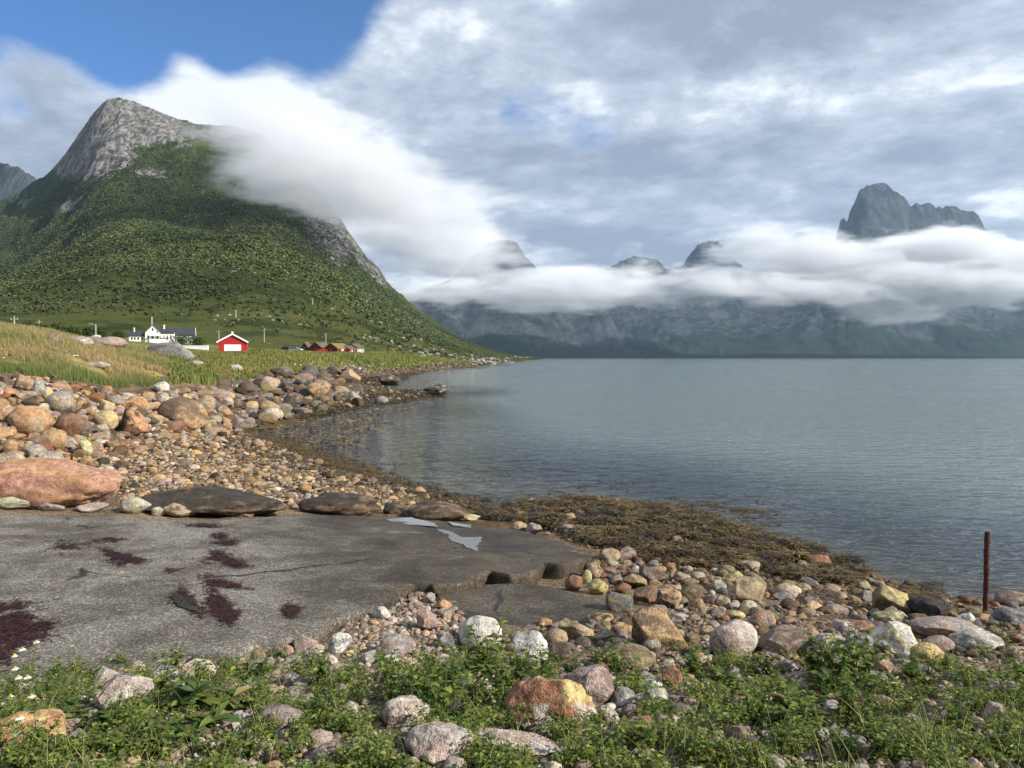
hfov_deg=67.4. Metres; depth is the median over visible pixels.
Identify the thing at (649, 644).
rock
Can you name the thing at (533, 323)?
mountain
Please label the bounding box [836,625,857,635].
cobble
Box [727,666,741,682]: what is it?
cobble
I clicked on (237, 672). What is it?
leafy weed
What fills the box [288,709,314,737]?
leafy weed
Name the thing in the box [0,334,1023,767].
ground
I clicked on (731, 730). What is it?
cobble
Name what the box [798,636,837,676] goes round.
leafy weed
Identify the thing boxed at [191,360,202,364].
boulder
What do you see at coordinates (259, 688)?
leafy weed
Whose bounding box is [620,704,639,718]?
rock
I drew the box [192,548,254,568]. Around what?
seaweed clump
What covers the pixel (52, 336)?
boulder
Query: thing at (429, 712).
leafy weed
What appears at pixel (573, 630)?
rock
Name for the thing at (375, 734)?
leafy weed
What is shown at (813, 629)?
rock
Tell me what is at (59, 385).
boulder
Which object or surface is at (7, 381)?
boulder
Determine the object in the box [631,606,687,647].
boulder
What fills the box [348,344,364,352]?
cabin
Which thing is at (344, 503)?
boulder
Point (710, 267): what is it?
mountain
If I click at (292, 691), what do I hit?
cobble
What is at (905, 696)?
clover plant
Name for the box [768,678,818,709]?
dock plant
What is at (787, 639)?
boulder
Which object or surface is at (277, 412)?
boulder
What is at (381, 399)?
boulder
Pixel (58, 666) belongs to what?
clover plant
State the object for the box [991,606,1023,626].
rock
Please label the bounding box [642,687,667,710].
rock
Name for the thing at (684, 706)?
cobble
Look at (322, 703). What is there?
leafy weed
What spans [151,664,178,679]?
cobble
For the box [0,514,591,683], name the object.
concrete slab
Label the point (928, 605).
boulder
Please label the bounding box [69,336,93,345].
boulder
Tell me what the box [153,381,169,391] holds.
boulder
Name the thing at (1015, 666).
dock plant
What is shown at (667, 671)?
rock
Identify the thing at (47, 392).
rock
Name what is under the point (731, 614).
rock
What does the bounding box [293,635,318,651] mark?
cobble
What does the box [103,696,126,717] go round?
leafy weed
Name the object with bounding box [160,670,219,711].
dock plant
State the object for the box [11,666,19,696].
daisy
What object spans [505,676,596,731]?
boulder
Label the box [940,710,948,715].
cobble
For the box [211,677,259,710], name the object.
dock plant
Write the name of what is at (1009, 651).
cobble
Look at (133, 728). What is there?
leafy weed
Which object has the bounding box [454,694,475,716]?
clover plant
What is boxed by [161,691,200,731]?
leafy weed
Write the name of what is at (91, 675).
clover plant
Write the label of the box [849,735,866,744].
cobble
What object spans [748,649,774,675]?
leafy weed
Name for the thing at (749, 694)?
dock plant
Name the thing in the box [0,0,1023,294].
sky
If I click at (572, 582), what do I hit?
rock
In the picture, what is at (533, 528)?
rock
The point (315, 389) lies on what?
boulder
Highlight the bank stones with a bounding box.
[0,365,364,464]
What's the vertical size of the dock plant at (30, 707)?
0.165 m
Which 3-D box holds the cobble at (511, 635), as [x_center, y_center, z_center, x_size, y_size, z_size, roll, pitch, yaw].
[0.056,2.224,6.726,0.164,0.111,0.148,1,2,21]
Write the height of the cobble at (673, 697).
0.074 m
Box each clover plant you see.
[41,654,76,680]
[61,687,80,697]
[67,651,86,673]
[78,660,103,688]
[79,721,114,739]
[132,660,150,675]
[148,672,160,695]
[175,667,191,678]
[215,668,224,676]
[219,657,233,675]
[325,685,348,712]
[344,674,374,704]
[383,682,401,700]
[422,649,438,659]
[453,710,466,724]
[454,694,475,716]
[498,708,531,729]
[517,700,534,720]
[560,715,580,739]
[587,706,609,730]
[621,660,644,683]
[635,723,656,750]
[732,726,762,756]
[733,659,745,671]
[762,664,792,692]
[786,733,811,758]
[822,723,844,747]
[885,683,928,711]
[889,723,907,741]
[915,652,942,672]
[952,661,975,677]
[1001,654,1018,665]
[1011,690,1023,705]
[1012,667,1023,689]
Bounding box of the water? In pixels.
[253,358,1023,598]
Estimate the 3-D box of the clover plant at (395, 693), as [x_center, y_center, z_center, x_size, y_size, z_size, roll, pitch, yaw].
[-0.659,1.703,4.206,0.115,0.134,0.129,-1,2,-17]
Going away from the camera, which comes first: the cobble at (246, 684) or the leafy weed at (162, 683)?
the leafy weed at (162, 683)
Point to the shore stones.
(360, 369)
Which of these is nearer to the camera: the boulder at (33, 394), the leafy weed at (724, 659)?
the leafy weed at (724, 659)
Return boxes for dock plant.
[12,702,47,711]
[16,678,56,704]
[47,683,82,710]
[56,700,90,725]
[85,704,122,732]
[107,718,154,738]
[148,708,183,740]
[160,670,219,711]
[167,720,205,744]
[180,692,242,736]
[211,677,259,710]
[217,654,245,672]
[251,653,275,676]
[280,647,303,661]
[302,694,335,717]
[386,655,403,667]
[530,659,556,678]
[649,694,668,717]
[651,691,676,718]
[704,657,741,690]
[705,683,737,712]
[738,679,776,720]
[761,723,807,753]
[763,701,804,727]
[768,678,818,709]
[783,684,834,731]
[802,666,844,694]
[805,686,830,703]
[829,731,866,757]
[894,655,925,682]
[917,724,938,744]
[939,698,967,729]
[1000,656,1023,680]
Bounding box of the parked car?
[289,347,302,349]
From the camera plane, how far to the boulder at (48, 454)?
17.04 m
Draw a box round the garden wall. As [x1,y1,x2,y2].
[183,345,208,349]
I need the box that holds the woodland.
[0,142,524,364]
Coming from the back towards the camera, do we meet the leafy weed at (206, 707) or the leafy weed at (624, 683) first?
the leafy weed at (624, 683)
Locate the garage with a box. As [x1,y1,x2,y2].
[216,332,249,350]
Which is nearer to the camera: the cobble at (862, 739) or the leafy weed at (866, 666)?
the cobble at (862, 739)
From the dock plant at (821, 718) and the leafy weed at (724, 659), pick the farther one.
the leafy weed at (724, 659)
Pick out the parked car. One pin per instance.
(293, 348)
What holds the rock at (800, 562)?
on the ground at (1012, 578)
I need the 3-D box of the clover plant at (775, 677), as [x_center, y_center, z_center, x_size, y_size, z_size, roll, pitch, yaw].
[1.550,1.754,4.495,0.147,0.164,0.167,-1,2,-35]
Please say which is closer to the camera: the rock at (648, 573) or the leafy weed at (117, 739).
the leafy weed at (117, 739)
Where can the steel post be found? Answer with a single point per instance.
(986, 572)
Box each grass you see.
[0,321,279,388]
[0,638,1023,767]
[169,347,481,385]
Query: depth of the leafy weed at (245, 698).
4.18 m
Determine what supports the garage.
on the ground at (1012, 578)
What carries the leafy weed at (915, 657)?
on the ground at (1012, 578)
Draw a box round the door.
[224,345,240,350]
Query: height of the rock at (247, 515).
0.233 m
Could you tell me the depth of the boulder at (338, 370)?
90.18 m
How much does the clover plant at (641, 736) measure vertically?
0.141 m
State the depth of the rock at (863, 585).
9.97 m
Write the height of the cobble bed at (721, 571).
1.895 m
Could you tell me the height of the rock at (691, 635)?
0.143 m
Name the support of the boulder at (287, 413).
on the ground at (1012, 578)
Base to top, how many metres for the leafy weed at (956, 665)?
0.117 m
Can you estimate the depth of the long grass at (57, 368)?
33.80 m
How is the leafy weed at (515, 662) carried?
on the ground at (1012, 578)
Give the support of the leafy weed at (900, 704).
on the ground at (1012, 578)
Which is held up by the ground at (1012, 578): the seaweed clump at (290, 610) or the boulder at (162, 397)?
the boulder at (162, 397)
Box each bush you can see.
[112,330,126,338]
[167,334,191,344]
[189,336,206,344]
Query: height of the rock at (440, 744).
0.149 m
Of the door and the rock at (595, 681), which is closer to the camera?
the rock at (595, 681)
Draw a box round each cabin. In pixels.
[300,342,310,350]
[309,342,327,350]
[323,343,346,351]
[344,346,356,351]
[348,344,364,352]
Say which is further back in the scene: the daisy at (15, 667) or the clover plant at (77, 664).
the clover plant at (77, 664)
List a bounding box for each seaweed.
[211,427,502,509]
[257,394,456,451]
[292,364,488,384]
[295,381,455,418]
[298,421,819,535]
[470,493,876,585]
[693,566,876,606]
[904,579,958,610]
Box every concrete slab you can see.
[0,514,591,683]
[436,583,619,628]
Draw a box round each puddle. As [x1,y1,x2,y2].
[171,593,201,612]
[387,517,436,526]
[438,529,481,550]
[449,522,471,527]
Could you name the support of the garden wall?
on the ground at (1012, 578)
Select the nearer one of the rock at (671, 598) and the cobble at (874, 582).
the rock at (671, 598)
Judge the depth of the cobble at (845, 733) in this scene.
3.61 m
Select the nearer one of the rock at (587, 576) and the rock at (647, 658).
the rock at (647, 658)
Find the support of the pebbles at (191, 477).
on the ground at (1012, 578)
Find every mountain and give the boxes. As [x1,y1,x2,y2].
[0,97,541,366]
[0,163,36,199]
[403,286,681,357]
[407,240,783,314]
[605,182,1023,355]
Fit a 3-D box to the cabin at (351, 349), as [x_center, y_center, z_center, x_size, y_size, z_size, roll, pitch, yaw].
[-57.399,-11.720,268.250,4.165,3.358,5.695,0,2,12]
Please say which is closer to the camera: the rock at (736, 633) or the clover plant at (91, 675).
the clover plant at (91, 675)
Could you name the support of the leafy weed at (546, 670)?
on the ground at (1012, 578)
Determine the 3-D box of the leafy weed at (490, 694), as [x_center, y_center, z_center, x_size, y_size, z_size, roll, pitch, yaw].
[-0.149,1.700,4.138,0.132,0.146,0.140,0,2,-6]
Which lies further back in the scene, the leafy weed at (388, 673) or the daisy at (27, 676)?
the leafy weed at (388, 673)
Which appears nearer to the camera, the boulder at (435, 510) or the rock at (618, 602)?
the rock at (618, 602)
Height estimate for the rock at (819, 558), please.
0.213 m
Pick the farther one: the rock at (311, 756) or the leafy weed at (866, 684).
the leafy weed at (866, 684)
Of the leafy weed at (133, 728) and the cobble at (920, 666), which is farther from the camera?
the cobble at (920, 666)
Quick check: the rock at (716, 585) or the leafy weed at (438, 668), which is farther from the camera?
the rock at (716, 585)
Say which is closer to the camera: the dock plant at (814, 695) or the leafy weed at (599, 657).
the dock plant at (814, 695)
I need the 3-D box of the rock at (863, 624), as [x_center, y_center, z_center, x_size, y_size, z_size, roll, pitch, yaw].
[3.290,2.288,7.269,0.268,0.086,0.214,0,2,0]
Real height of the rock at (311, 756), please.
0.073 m
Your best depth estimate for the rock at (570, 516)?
13.87 m
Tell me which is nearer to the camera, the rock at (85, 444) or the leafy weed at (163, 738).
the leafy weed at (163, 738)
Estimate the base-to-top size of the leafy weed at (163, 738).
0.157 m
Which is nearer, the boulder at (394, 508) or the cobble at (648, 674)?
the cobble at (648, 674)
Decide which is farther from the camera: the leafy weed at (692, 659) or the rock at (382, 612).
the rock at (382, 612)
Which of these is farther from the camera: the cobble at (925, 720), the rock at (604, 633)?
the rock at (604, 633)
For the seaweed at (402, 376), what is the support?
on the ground at (1012, 578)
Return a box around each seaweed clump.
[0,594,70,671]
[41,535,129,550]
[96,545,170,567]
[160,583,215,617]
[161,567,182,574]
[177,521,240,546]
[181,571,259,592]
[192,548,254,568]
[200,587,244,627]
[279,600,310,619]
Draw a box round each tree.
[17,320,34,326]
[32,324,49,328]
[48,322,69,331]
[61,325,81,334]
[78,325,94,336]
[92,328,110,335]
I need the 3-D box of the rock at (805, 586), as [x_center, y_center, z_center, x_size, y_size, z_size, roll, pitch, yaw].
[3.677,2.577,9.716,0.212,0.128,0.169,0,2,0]
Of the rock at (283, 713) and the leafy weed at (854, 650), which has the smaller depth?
the rock at (283, 713)
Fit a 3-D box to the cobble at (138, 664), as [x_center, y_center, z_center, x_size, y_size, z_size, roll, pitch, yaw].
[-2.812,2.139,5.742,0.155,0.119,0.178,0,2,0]
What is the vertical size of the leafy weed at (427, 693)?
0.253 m
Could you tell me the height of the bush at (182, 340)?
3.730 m
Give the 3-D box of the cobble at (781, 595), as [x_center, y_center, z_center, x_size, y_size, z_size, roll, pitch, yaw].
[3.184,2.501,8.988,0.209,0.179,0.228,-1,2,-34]
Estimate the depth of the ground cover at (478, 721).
3.50 m
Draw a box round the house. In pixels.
[128,317,174,342]
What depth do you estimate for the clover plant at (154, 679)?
4.42 m
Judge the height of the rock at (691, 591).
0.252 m
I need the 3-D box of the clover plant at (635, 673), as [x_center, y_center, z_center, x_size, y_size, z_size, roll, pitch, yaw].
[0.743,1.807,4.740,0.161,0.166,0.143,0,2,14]
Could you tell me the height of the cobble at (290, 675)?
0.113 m
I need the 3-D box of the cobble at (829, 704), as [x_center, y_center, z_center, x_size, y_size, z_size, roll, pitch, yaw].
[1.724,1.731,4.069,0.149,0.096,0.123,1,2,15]
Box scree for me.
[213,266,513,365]
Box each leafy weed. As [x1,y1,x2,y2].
[0,662,35,688]
[6,683,20,695]
[10,681,30,698]
[11,709,63,744]
[18,658,42,669]
[20,668,56,694]
[36,725,62,746]
[61,725,103,755]
[76,726,105,750]
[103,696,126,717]
[106,649,127,663]
[106,723,143,753]
[108,693,131,707]
[114,704,161,749]
[125,654,183,701]
[126,711,163,741]
[132,688,158,711]
[136,718,172,758]
[150,643,184,676]
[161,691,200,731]
[167,730,190,758]
[186,728,218,754]
[191,656,212,680]
[201,699,218,711]
[221,720,267,760]
[222,652,256,680]
[234,672,264,702]
[241,690,266,709]
[269,730,307,763]
[283,652,307,674]
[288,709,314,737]
[296,646,317,666]
[296,648,331,684]
[309,682,338,721]
[316,649,362,688]
[363,725,385,744]
[373,647,416,688]
[378,645,399,666]
[386,652,431,695]
[394,659,438,702]
[405,666,431,696]
[409,644,447,674]
[414,695,450,722]
[415,646,464,694]
[416,663,466,717]
[436,632,495,677]
[450,607,513,676]
[456,651,513,706]
[473,682,494,706]
[489,650,537,693]
[502,642,538,682]
[522,644,556,674]
[527,660,558,679]
[552,649,581,673]
[576,709,625,752]
[583,719,629,757]
[586,646,606,663]
[601,637,642,675]
[613,677,635,687]
[622,716,657,751]
[625,708,669,746]
[666,638,701,676]
[701,645,731,668]
[712,699,748,729]
[731,644,764,675]
[740,683,763,702]
[745,679,773,709]
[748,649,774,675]
[778,647,798,661]
[781,695,814,730]
[783,692,816,719]
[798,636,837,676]
[804,630,859,675]
[810,668,858,717]
[824,623,890,677]
[828,638,881,682]
[848,664,884,693]
[861,687,878,704]
[862,714,895,761]
[892,649,919,669]
[893,690,927,716]
[915,663,942,687]
[928,648,950,669]
[937,691,980,720]
[939,693,983,729]
[952,657,976,677]
[952,665,974,689]
[953,683,986,711]
[977,713,1023,746]
[991,621,1019,643]
[1002,677,1023,702]
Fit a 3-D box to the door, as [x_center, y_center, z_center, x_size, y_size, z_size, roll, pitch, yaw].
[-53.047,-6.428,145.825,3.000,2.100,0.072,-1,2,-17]
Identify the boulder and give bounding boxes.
[0,375,15,385]
[0,404,12,421]
[0,457,121,508]
[0,497,30,508]
[2,452,24,459]
[7,405,53,434]
[13,374,33,390]
[21,391,37,398]
[21,444,47,457]
[31,378,44,398]
[35,451,64,458]
[38,503,64,510]
[42,429,67,448]
[45,391,74,412]
[47,332,59,342]
[49,382,71,390]
[54,413,83,436]
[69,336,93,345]
[75,502,108,512]
[85,405,99,415]
[86,362,110,368]
[91,409,118,429]
[94,337,127,347]
[99,399,114,410]
[100,392,109,397]
[103,439,121,447]
[119,408,147,435]
[119,497,151,513]
[128,395,147,409]
[141,487,287,516]
[147,342,194,360]
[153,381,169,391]
[155,392,168,402]
[157,397,210,430]
[162,503,196,517]
[164,420,184,433]
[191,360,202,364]
[198,395,215,412]
[231,364,242,369]
[259,401,279,408]
[261,376,280,387]
[264,408,283,417]
[280,408,292,418]
[283,392,302,404]
[298,388,308,395]
[298,492,380,515]
[306,382,329,397]
[317,373,331,377]
[326,366,341,374]
[338,368,360,383]
[345,391,361,403]
[374,396,388,403]
[379,375,400,385]
[383,502,405,514]
[403,501,467,520]
[424,384,447,394]
[475,727,563,754]
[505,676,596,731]
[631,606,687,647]
[756,625,815,656]
[871,585,911,614]
[906,595,949,615]
[907,616,978,637]
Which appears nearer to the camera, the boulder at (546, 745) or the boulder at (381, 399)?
the boulder at (546, 745)
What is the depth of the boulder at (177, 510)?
13.43 m
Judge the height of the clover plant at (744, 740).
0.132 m
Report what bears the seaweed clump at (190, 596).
on the concrete slab at (334, 572)
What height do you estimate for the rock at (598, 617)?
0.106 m
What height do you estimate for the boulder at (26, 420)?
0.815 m
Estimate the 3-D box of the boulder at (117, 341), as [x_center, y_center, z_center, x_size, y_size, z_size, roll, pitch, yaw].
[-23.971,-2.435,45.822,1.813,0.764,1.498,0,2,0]
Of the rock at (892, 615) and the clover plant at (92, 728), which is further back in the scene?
the rock at (892, 615)
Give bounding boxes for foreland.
[652,354,1023,357]
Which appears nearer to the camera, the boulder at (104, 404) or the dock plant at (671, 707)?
the dock plant at (671, 707)
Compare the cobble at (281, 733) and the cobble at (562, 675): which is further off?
the cobble at (562, 675)
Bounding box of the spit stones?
[331,377,424,409]
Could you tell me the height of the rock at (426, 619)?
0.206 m
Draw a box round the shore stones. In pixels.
[268,356,531,375]
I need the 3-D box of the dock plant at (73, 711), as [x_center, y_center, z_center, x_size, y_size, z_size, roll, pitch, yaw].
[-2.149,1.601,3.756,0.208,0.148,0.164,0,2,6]
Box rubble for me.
[340,591,465,668]
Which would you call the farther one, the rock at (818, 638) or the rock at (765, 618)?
the rock at (765, 618)
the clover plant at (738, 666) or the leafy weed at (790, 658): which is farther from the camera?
the leafy weed at (790, 658)
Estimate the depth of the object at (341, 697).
3.94 m
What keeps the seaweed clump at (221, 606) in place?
on the concrete slab at (334, 572)
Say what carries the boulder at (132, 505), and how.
on the ground at (1012, 578)
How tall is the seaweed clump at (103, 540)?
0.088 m
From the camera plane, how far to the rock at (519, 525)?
13.28 m
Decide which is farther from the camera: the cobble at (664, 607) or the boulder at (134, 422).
the boulder at (134, 422)
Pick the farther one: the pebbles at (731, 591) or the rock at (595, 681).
the pebbles at (731, 591)
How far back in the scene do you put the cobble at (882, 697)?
4.13 m
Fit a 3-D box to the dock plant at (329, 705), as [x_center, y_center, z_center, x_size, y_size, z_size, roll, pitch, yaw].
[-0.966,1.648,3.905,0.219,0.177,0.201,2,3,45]
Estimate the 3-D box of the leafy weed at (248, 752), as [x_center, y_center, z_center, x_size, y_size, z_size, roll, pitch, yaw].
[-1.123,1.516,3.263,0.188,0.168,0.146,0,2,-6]
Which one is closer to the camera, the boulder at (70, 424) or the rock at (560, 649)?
the rock at (560, 649)
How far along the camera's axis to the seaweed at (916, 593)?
9.74 m
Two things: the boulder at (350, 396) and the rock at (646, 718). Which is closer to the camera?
the rock at (646, 718)
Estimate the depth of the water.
37.86 m
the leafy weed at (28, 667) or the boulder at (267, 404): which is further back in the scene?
the boulder at (267, 404)
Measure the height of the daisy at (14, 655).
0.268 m
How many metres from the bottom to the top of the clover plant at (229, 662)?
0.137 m
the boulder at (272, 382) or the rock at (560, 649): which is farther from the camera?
the boulder at (272, 382)
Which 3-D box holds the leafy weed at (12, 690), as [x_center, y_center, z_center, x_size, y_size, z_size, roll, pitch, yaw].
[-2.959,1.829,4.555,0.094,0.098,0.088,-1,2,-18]
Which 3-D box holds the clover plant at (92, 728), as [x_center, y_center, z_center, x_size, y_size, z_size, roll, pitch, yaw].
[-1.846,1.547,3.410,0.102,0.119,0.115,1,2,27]
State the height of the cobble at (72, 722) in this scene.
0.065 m
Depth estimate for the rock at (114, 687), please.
4.06 m
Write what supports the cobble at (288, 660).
on the ground at (1012, 578)
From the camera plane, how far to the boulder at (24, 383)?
22.57 m
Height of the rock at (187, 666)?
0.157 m
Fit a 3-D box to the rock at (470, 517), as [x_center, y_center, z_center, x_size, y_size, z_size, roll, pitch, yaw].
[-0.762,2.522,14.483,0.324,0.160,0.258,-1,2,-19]
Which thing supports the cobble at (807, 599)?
on the ground at (1012, 578)
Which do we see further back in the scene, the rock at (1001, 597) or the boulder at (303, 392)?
the boulder at (303, 392)
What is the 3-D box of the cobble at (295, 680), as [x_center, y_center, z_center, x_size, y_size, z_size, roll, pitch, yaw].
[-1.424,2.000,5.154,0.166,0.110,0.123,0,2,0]
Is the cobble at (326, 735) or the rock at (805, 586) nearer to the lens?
the cobble at (326, 735)
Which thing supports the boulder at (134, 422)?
on the ground at (1012, 578)
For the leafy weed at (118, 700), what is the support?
on the ground at (1012, 578)
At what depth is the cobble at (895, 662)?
5.19 m
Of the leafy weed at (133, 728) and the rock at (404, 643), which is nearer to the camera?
the leafy weed at (133, 728)
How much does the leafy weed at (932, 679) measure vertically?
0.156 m
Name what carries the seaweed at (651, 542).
on the ground at (1012, 578)
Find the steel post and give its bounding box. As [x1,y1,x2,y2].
[982,531,989,610]
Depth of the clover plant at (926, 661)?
4.80 m
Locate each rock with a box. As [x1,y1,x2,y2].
[0,708,66,745]
[41,386,52,399]
[79,437,92,455]
[96,673,153,709]
[151,506,165,515]
[177,658,216,678]
[237,513,253,517]
[257,703,303,733]
[283,645,293,656]
[305,740,356,764]
[308,644,324,656]
[327,632,352,652]
[373,606,390,618]
[374,633,415,654]
[380,695,429,726]
[405,721,476,765]
[416,609,442,629]
[421,592,435,602]
[434,599,451,608]
[437,630,460,647]
[458,615,501,646]
[463,514,479,520]
[510,521,526,530]
[513,630,548,662]
[526,523,541,533]
[546,628,567,642]
[547,642,569,661]
[558,524,575,531]
[558,618,594,639]
[562,664,613,706]
[564,513,574,519]
[564,575,582,590]
[583,570,591,583]
[586,612,612,623]
[588,562,603,578]
[588,579,607,594]
[595,627,614,641]
[598,705,619,724]
[599,548,620,560]
[601,643,655,669]
[605,592,632,612]
[610,622,629,634]
[610,686,635,706]
[614,638,629,643]
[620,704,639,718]
[620,715,653,735]
[623,574,647,586]
[633,585,658,603]
[638,678,661,688]
[639,566,668,582]
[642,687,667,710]
[643,639,660,650]
[657,588,681,608]
[661,665,682,686]
[681,582,703,601]
[683,628,699,643]
[690,571,705,579]
[691,652,712,670]
[699,625,713,634]
[709,619,757,656]
[711,580,726,591]
[714,595,730,605]
[722,570,742,582]
[728,610,745,618]
[734,576,766,602]
[738,560,759,571]
[749,610,775,627]
[762,650,778,657]
[774,583,797,598]
[780,659,800,672]
[795,583,811,589]
[796,560,806,568]
[804,600,821,610]
[806,554,831,563]
[807,627,818,634]
[812,633,845,655]
[827,604,848,613]
[844,633,873,655]
[848,620,874,628]
[855,580,869,589]
[870,610,906,621]
[870,621,917,656]
[871,671,888,679]
[872,658,896,670]
[909,642,944,662]
[923,635,954,651]
[949,627,1004,650]
[957,613,974,621]
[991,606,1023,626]
[994,590,1023,606]
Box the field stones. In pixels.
[0,339,168,379]
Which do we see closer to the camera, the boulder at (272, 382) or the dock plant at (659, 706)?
the dock plant at (659, 706)
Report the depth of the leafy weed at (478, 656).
4.99 m
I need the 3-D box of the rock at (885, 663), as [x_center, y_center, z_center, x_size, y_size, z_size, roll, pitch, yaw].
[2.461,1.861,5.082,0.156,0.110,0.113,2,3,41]
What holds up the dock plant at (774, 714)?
on the ground at (1012, 578)
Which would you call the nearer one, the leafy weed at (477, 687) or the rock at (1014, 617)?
the leafy weed at (477, 687)
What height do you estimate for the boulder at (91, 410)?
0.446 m
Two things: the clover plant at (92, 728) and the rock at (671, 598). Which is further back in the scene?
the rock at (671, 598)
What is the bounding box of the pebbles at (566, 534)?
[481,497,840,585]
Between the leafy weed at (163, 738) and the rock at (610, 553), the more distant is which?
the rock at (610, 553)
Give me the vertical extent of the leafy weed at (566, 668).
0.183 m
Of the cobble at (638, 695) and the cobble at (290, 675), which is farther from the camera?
the cobble at (290, 675)
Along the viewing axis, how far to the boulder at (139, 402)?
26.06 m
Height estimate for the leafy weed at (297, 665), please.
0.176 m
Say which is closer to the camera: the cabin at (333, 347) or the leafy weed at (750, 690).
the leafy weed at (750, 690)
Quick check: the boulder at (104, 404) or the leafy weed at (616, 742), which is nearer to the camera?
the leafy weed at (616, 742)
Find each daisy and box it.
[11,653,16,680]
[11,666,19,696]
[14,675,24,699]
[15,715,23,723]
[18,647,25,674]
[24,675,33,693]
[30,640,39,675]
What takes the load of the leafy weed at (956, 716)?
on the ground at (1012, 578)
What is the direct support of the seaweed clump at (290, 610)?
on the concrete slab at (334, 572)
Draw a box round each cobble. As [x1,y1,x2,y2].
[0,456,5,463]
[6,681,34,698]
[66,718,82,731]
[69,728,88,739]
[87,711,96,719]
[90,666,118,683]
[126,660,145,672]
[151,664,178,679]
[166,745,187,759]
[170,704,184,710]
[177,703,195,715]
[228,719,246,730]
[236,657,247,670]
[238,679,256,693]
[243,735,263,749]
[247,657,274,666]
[256,743,272,757]
[276,728,291,740]
[283,671,294,679]
[283,686,302,701]
[284,654,302,666]
[288,673,311,685]
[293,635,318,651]
[304,729,332,744]
[329,663,356,676]
[334,683,347,694]
[337,699,359,713]
[362,650,378,662]
[429,706,441,717]
[451,702,464,714]
[459,677,475,689]
[509,631,519,638]
[547,724,559,737]
[553,672,565,678]
[606,572,622,580]
[619,546,636,560]
[635,692,643,702]
[639,671,655,678]
[651,604,666,613]
[668,690,684,702]
[669,613,688,621]
[673,703,693,714]
[674,572,690,582]
[724,725,748,740]
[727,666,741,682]
[747,607,763,615]
[768,660,781,671]
[771,590,792,600]
[785,671,809,682]
[794,678,814,692]
[801,577,818,586]
[803,597,822,603]
[812,727,831,746]
[823,700,840,714]
[834,730,849,737]
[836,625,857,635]
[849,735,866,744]
[854,682,876,690]
[859,590,871,601]
[865,578,885,586]
[874,694,892,704]
[884,606,897,610]
[892,658,911,665]
[895,711,917,717]
[906,665,935,675]
[907,613,926,619]
[914,717,927,723]
[929,715,946,725]
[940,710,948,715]
[946,746,966,757]
[980,701,1005,718]
[1001,681,1023,695]
[1005,646,1023,657]
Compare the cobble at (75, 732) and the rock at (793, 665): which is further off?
the rock at (793, 665)
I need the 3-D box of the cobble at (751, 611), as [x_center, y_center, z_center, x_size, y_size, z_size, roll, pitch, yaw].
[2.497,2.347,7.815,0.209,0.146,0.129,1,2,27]
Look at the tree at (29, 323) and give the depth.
164.75 m
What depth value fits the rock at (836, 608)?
8.35 m
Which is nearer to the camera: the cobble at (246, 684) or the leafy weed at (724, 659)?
the cobble at (246, 684)
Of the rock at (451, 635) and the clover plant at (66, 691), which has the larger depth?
the rock at (451, 635)
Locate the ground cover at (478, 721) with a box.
[0,640,1023,767]
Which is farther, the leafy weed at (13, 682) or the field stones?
the field stones
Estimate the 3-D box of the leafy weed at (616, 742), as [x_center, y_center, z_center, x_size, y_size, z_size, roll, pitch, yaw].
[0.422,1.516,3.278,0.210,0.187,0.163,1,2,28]
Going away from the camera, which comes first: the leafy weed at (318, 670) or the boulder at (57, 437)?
the leafy weed at (318, 670)
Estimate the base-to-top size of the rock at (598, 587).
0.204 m
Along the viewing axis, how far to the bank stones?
28.84 m
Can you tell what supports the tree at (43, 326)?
on the ground at (1012, 578)
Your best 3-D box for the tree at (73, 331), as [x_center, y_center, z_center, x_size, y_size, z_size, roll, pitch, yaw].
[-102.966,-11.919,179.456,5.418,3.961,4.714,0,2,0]
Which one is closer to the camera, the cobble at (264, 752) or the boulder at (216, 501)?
the cobble at (264, 752)
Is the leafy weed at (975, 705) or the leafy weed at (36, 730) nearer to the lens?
the leafy weed at (36, 730)
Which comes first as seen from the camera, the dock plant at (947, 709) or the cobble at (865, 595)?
the dock plant at (947, 709)
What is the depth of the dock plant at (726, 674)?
4.67 m
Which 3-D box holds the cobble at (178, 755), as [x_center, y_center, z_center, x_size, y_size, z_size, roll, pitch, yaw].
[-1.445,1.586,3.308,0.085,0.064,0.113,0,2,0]
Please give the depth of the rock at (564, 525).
13.11 m
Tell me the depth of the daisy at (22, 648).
4.91 m
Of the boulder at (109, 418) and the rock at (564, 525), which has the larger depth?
the boulder at (109, 418)
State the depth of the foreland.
4549.71 m
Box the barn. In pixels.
[159,328,195,343]
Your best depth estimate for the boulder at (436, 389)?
64.44 m
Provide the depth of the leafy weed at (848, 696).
3.94 m
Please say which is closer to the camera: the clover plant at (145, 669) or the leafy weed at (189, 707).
the leafy weed at (189, 707)
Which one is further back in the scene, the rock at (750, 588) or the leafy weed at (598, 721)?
the rock at (750, 588)
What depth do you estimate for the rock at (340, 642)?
6.41 m
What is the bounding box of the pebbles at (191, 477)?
[77,425,477,510]
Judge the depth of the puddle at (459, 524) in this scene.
13.04 m
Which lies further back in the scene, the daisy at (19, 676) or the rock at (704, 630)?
the rock at (704, 630)
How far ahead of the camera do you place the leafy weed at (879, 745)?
3.22 m
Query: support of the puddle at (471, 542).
on the concrete slab at (334, 572)
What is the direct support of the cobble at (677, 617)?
on the ground at (1012, 578)
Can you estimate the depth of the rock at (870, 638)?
5.58 m
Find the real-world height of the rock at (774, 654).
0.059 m
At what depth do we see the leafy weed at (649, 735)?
3.35 m

